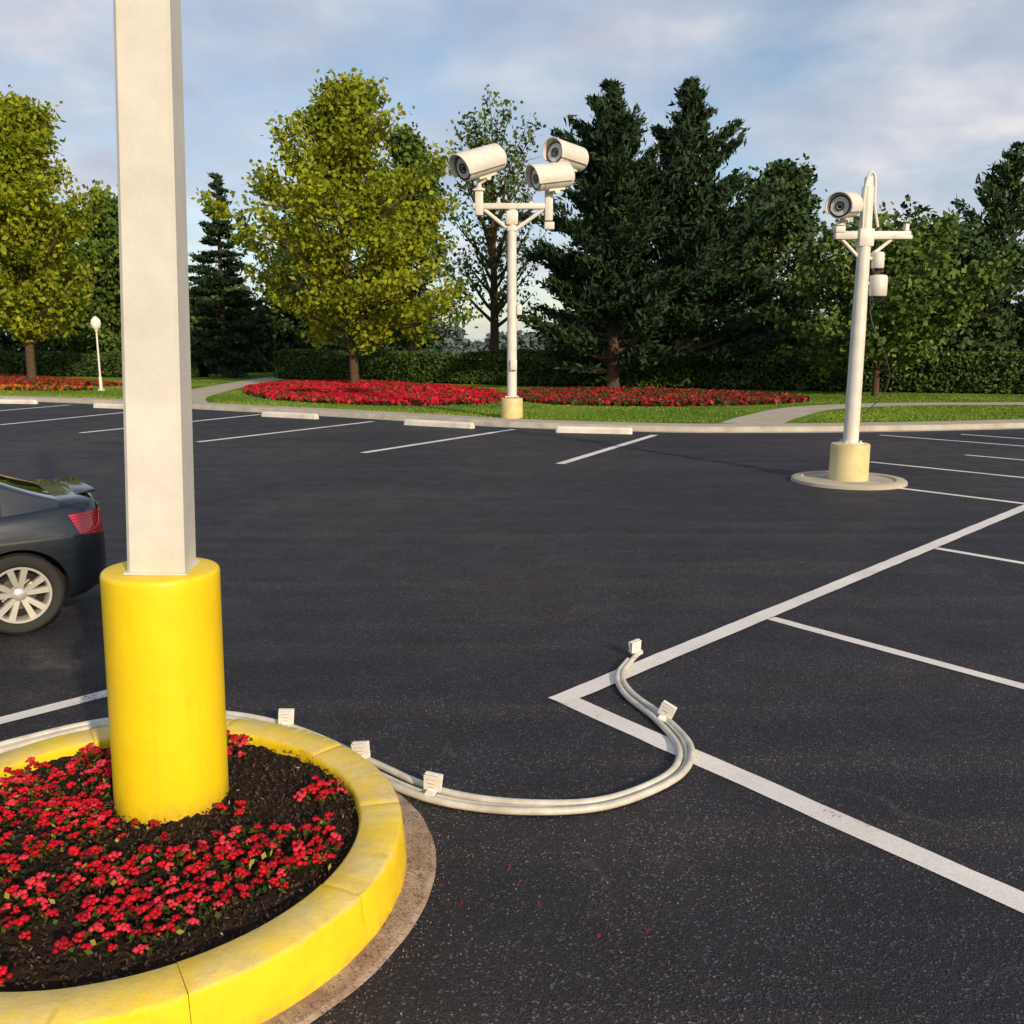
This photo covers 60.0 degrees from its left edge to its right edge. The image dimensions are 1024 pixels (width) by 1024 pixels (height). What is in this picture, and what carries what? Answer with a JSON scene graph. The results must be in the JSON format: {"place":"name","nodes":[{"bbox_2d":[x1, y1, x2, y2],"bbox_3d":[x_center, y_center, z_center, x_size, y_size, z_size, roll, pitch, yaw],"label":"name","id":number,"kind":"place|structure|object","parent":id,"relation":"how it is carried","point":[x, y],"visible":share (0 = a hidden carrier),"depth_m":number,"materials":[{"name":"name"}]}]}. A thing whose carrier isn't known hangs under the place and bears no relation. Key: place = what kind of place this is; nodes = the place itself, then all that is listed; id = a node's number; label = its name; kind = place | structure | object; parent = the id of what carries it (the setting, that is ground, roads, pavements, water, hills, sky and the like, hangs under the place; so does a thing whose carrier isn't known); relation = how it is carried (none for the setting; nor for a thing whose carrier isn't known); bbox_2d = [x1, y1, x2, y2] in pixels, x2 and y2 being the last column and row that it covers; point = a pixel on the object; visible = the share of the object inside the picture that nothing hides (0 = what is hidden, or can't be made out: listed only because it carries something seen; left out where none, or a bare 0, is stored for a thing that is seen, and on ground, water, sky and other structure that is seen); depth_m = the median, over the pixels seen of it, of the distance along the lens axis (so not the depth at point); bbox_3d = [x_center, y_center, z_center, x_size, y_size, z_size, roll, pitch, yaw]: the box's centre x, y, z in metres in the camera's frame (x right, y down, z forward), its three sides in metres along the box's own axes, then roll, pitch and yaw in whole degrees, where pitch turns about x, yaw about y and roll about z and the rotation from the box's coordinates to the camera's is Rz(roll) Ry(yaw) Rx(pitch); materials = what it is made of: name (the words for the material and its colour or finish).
{"place":"outdoors","nodes":[
{"label":"outdoors","id":0,"kind":"place"},
{"bbox_2d":[191,377,281,402],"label":"footpath","id":1,"kind":"structure","parent":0,"point":[202,394],"depth_m":48.74,"materials":[{"name":"concrete"}]},
{"bbox_2d":[0,402,1023,1023],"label":"parking lot asphalt","id":2,"kind":"structure","parent":0,"point":[436,604],"depth_m":6.04,"materials":[{"name":"black asphalt"}]},
{"bbox_2d":[0,399,37,403],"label":"wheel stop","id":3,"kind":"object","parent":2,"relation":"on","point":[10,401],"visible":1,"depth_m":36.88,"materials":[{"name":"concrete"}]},
{"bbox_2d":[0,473,106,633],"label":"parked car","id":4,"kind":"object","parent":2,"relation":"on","point":[52,545],"visible":0.98,"depth_m":7.02,"materials":[{"name":"paint"}]},
{"bbox_2d":[93,403,122,408],"bbox_3d":[-15.400,-4.076,34.072,1.746,0.177,0.200,4,11,23],"label":"wheel stop","id":5,"kind":"object","parent":2,"relation":"on","point":[105,405],"visible":0.83,"depth_m":34.03,"materials":[{"name":"concrete"}]},
{"bbox_2d":[0,719,435,1023],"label":"raised planter","id":6,"kind":"object","parent":2,"relation":"on","point":[268,956],"visible":0.6,"depth_m":3.32,"materials":[{"name":"concrete"}]},
{"bbox_2d":[100,557,228,825],"bbox_3d":[-1.535,0.828,3.953,0.488,1.191,0.488,1,10,0],"label":"yellow bollard base","id":7,"kind":"object","parent":6,"relation":"on","point":[163,651],"visible":0.77,"depth_m":3.75,"materials":[{"name":"paint"}]},
{"bbox_2d":[113,0,199,574],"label":"light pole","id":8,"kind":"object","parent":7,"relation":"on","point":[156,367],"visible":0.95,"depth_m":3.54,"materials":[{"name":"paint"}]},
{"bbox_2d":[0,730,350,986],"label":"red flower bed","id":9,"kind":"object","parent":6,"relation":"in","point":[64,943],"visible":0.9,"depth_m":3.47,"materials":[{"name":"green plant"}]},
{"bbox_2d":[261,411,318,418],"bbox_3d":[-7.350,-3.205,29.301,2.419,0.177,0.200,6,12,29],"label":"wheel stop","id":10,"kind":"object","parent":2,"relation":"on","point":[290,415],"visible":1,"depth_m":29.19,"materials":[{"name":"concrete"}]},
{"bbox_2d":[0,650,694,814],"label":"ground cables","id":11,"kind":"object","parent":2,"relation":"on","point":[674,773],"visible":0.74,"depth_m":4.52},
{"bbox_2d":[278,708,293,726],"bbox_3d":[-1.324,1.202,5.202,0.088,0.095,0.110,2,10,-11],"label":"cable tag","id":12,"kind":"object","parent":11,"relation":"on","point":[285,716],"visible":0.9,"depth_m":5.19,"materials":[{"name":"white plastic"}]},
{"bbox_2d":[351,741,370,758],"bbox_3d":[-0.811,1.281,4.770,0.088,0.095,0.110,-6,9,13],"label":"cable tag","id":13,"kind":"object","parent":11,"relation":"on","point":[362,748],"visible":0.74,"depth_m":4.75,"materials":[{"name":"white plastic"}]},
{"bbox_2d":[424,771,442,795],"bbox_3d":[-0.393,1.346,4.412,0.088,0.095,0.110,8,12,14],"label":"cable tag","id":14,"kind":"object","parent":11,"relation":"on","point":[433,781],"visible":1,"depth_m":4.39,"materials":[{"name":"white plastic"}]},
{"bbox_2d":[628,639,642,654],"bbox_3d":[0.893,0.977,6.435,0.088,0.095,0.110,-14,16,-33],"label":"cable tag","id":15,"kind":"object","parent":11,"relation":"on","point":[635,646],"visible":1,"depth_m":6.42,"materials":[{"name":"white plastic"}]},
{"bbox_2d":[658,700,676,721],"bbox_3d":[0.927,1.189,5.304,0.088,0.095,0.110,29,22,23],"label":"cable tag","id":16,"kind":"object","parent":11,"relation":"attached to","point":[667,709],"visible":1,"depth_m":5.29,"materials":[{"name":"white plastic"}]},
{"bbox_2d":[37,676,764,1023],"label":"loose grit","id":17,"kind":"object","parent":2,"relation":"on","point":[427,898],"visible":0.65,"depth_m":3.53,"materials":[{"name":"brown gravel"}]},
{"bbox_2d":[404,419,474,428],"bbox_3d":[-2.150,-2.585,25.907,2.470,0.177,0.200,6,12,31],"label":"wheel stop","id":18,"kind":"object","parent":2,"relation":"on","point":[449,424],"visible":1,"depth_m":25.78,"materials":[{"name":"concrete"}]},
{"bbox_2d":[0,405,1023,912],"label":"parking bay lines","id":19,"kind":"object","parent":2,"relation":"on","point":[998,891],"visible":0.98,"depth_m":5.55,"materials":[{"name":"white paint"}]},
{"bbox_2d":[0,397,1023,432],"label":"kerb","id":20,"kind":"structure","parent":2,"relation":"on","point":[789,429],"depth_m":25.21,"materials":[{"name":"concrete"}]},
{"bbox_2d":[473,189,553,418],"bbox_3d":[0.052,-6.253,27.016,2.455,6.995,0.707,0,10,0],"label":"security camera pole","id":21,"kind":"object","parent":2,"relation":"on","point":[511,404],"visible":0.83,"depth_m":26.69,"materials":[{"name":"white metal"}]},
{"bbox_2d":[449,143,506,188],"bbox_3d":[-0.906,-10.109,26.171,1.732,1.211,0.862,-30,26,-32],"label":"security camera","id":22,"kind":"object","parent":21,"relation":"attached to","point":[483,164],"visible":1,"depth_m":25.85,"materials":[{"name":"beige paint"}]},
{"bbox_2d":[525,161,574,193],"bbox_3d":[1.139,-9.803,26.090,1.365,0.877,0.881,-15,15,-22],"label":"security camera","id":23,"kind":"object","parent":21,"relation":"attached to","point":[555,177],"visible":1,"depth_m":25.82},
{"bbox_2d":[433,787,648,956],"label":"fallen petals","id":24,"kind":"object","parent":2,"relation":"on","point":[647,931],"visible":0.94,"depth_m":3.58,"materials":[{"name":"red plant"}]},
{"bbox_2d":[556,426,632,433],"bbox_3d":[2.200,-2.208,23.841,2.062,0.177,0.200,3,11,14],"label":"wheel stop","id":25,"kind":"object","parent":2,"relation":"on","point":[595,430],"visible":1,"depth_m":23.75,"materials":[{"name":"concrete"}]},
{"bbox_2d":[791,471,907,489],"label":"pole island","id":26,"kind":"structure","parent":2,"relation":"on","point":[876,481],"depth_m":14.67,"materials":[{"name":"concrete"}]},
{"bbox_2d":[828,171,912,481],"bbox_3d":[5.807,-2.968,14.562,1.208,5.006,0.664,4,11,21],"label":"security camera pole","id":27,"kind":"object","parent":26,"relation":"on","point":[849,457],"visible":0.98,"depth_m":14.54,"materials":[{"name":"white metal"}]},
{"bbox_2d":[825,192,862,225],"bbox_3d":[5.314,-4.836,14.154,0.431,0.520,0.630,8,20,38],"label":"security camera","id":28,"kind":"object","parent":27,"relation":"attached to","point":[845,207],"visible":1,"depth_m":13.99,"materials":[{"name":"beige paint"}]},
{"bbox_2d":[869,251,884,273],"bbox_3d":[5.850,-4.035,14.359,0.340,0.340,0.200,0,10,0],"label":"dome camera","id":29,"kind":"object","parent":27,"relation":"attached to","point":[877,259],"visible":1,"depth_m":14.29,"materials":[{"name":"white paint"}]},
{"bbox_2d":[868,274,887,301],"bbox_3d":[5.902,-3.642,14.431,0.385,0.420,0.290,0,10,0],"label":"dome camera","id":30,"kind":"object","parent":27,"relation":"attached to","point":[877,287],"visible":0.99,"depth_m":14.32,"materials":[{"name":"white paint"}]},
{"bbox_2d":[0,358,1023,423],"bbox_3d":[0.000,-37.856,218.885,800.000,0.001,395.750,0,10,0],"label":"lawn","id":31,"kind":"structure","parent":0,"point":[250,376],"depth_m":32.70,"materials":[{"name":"green plant"}]},
{"bbox_2d":[0,383,93,390],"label":"flower bed","id":32,"kind":"object","parent":31,"relation":"on","point":[35,387],"visible":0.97,"depth_m":46.66,"materials":[{"name":"plant"}]},
{"bbox_2d":[0,200,100,357],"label":"deciduous tree","id":33,"kind":"object","parent":31,"relation":"on","point":[72,344],"visible":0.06,"depth_m":82.92,"materials":[{"name":"green plant"}]},
{"bbox_2d":[0,373,122,386],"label":"flower bed","id":34,"kind":"object","parent":31,"relation":"on","point":[11,378],"visible":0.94,"depth_m":55.24,"materials":[{"name":"red plant"}]},
{"bbox_2d":[0,84,117,378],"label":"maple tree","id":35,"kind":"object","parent":34,"relation":"on","point":[31,311],"visible":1,"depth_m":58.95,"materials":[{"name":"green plant"}]},
{"bbox_2d":[43,185,121,357],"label":"deciduous tree","id":36,"kind":"object","parent":31,"relation":"on","point":[105,298],"visible":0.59,"depth_m":75.86,"materials":[{"name":"green plant"}]},
{"bbox_2d":[90,316,104,390],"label":"garden lamp post","id":37,"kind":"object","parent":31,"relation":"on","point":[95,322],"visible":1,"depth_m":45.70,"materials":[{"name":"white metal"}]},
{"bbox_2d":[0,349,210,376],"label":"hedge","id":38,"kind":"object","parent":31,"relation":"on","point":[86,365],"visible":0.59,"depth_m":70.66,"materials":[{"name":"green plant"}]},
{"bbox_2d":[188,172,276,377],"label":"spruce tree","id":39,"kind":"object","parent":31,"relation":"on","point":[234,359],"visible":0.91,"depth_m":67.31,"materials":[{"name":"green plant"}]},
{"bbox_2d":[240,229,357,358],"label":"deciduous tree","id":40,"kind":"object","parent":31,"relation":"on","point":[281,331],"visible":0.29,"depth_m":72.61,"materials":[{"name":"green plant"}]},
{"bbox_2d":[243,378,506,405],"bbox_3d":[-7.810,-6.331,45.733,11.670,0.464,26.544,-4,11,-21],"label":"flower bed","id":41,"kind":"object","parent":31,"relation":"on","point":[369,392],"visible":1,"depth_m":39.98,"materials":[{"name":"plant"}]},
{"bbox_2d":[190,67,477,383],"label":"maple tree","id":42,"kind":"object","parent":41,"relation":"in","point":[342,128],"visible":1,"depth_m":48.18,"materials":[{"name":"green plant"}]},
{"bbox_2d":[351,121,482,358],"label":"deciduous tree","id":43,"kind":"object","parent":31,"relation":"on","point":[409,144],"visible":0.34,"depth_m":72.05,"materials":[{"name":"green plant"}]},
{"bbox_2d":[11,321,845,356],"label":"distant treeline","id":44,"kind":"object","parent":31,"relation":"on","point":[456,343],"visible":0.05,"depth_m":279.54,"materials":[{"name":"green plant"}]},
{"bbox_2d":[439,84,550,356],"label":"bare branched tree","id":45,"kind":"object","parent":31,"relation":"on","point":[492,263],"visible":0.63,"depth_m":57.81,"materials":[{"name":"green plant"}]},
{"bbox_2d":[0,275,1023,372],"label":"distant trees","id":46,"kind":"object","parent":31,"relation":"on","point":[262,350],"visible":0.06,"depth_m":88.80,"materials":[{"name":"green plant"}]},
{"bbox_2d":[505,77,748,386],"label":"pine tree","id":47,"kind":"object","parent":31,"relation":"on","point":[618,199],"visible":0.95,"depth_m":44.68,"materials":[{"name":"green plant"}]},
{"bbox_2d":[272,347,1023,394],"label":"hedge","id":48,"kind":"object","parent":31,"relation":"on","point":[974,376],"visible":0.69,"depth_m":48.16,"materials":[{"name":"green plant"}]},
{"bbox_2d":[517,386,809,406],"bbox_3d":[6.145,-5.231,39.681,12.762,0.451,13.312,0,10,0],"label":"flower bed","id":49,"kind":"object","parent":31,"relation":"on","point":[623,396],"visible":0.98,"depth_m":36.40,"materials":[{"name":"plant"}]},
{"bbox_2d":[574,75,819,388],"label":"pine tree","id":50,"kind":"object","parent":31,"relation":"on","point":[701,221],"visible":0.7,"depth_m":45.75,"materials":[{"name":"green plant"}]},
{"bbox_2d":[698,152,851,360],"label":"deciduous tree","id":51,"kind":"object","parent":31,"relation":"on","point":[790,182],"visible":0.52,"depth_m":53.78,"materials":[{"name":"green plant"}]},
{"bbox_2d":[743,197,1023,395],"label":"deciduous tree","id":52,"kind":"object","parent":31,"relation":"on","point":[908,316],"visible":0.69,"depth_m":38.46,"materials":[{"name":"green plant"}]},
{"bbox_2d":[865,194,1023,362],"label":"deciduous tree","id":53,"kind":"object","parent":31,"relation":"on","point":[980,333],"visible":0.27,"depth_m":44.97,"materials":[{"name":"green plant"}]},
{"bbox_2d":[950,141,1023,362],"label":"pine tree","id":54,"kind":"object","parent":31,"relation":"on","point":[1000,205],"visible":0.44,"depth_m":48.19,"materials":[{"name":"green plant"}]},
{"bbox_2d":[0,395,1023,425],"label":"pavement","id":55,"kind":"structure","parent":0,"point":[677,424],"depth_m":26.20,"materials":[{"name":"concrete"}]},
{"bbox_2d":[0,0,1023,347],"label":"sky","id":56,"kind":"structure","parent":0,"point":[923,96],"materials":[{"name":"blue"}]},
{"bbox_2d":[542,137,588,171],"bbox_3d":[1.626,-10.335,26.488,0.776,1.326,1.470,10,11,42],"label":"security camera","id":57,"kind":"object","parent":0,"point":[555,149],"visible":0.85,"depth_m":26.14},
{"bbox_2d":[721,402,1023,423],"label":"footpath","id":58,"kind":"structure","parent":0,"point":[783,415],"depth_m":31.01,"materials":[{"name":"concrete"}]}
]}

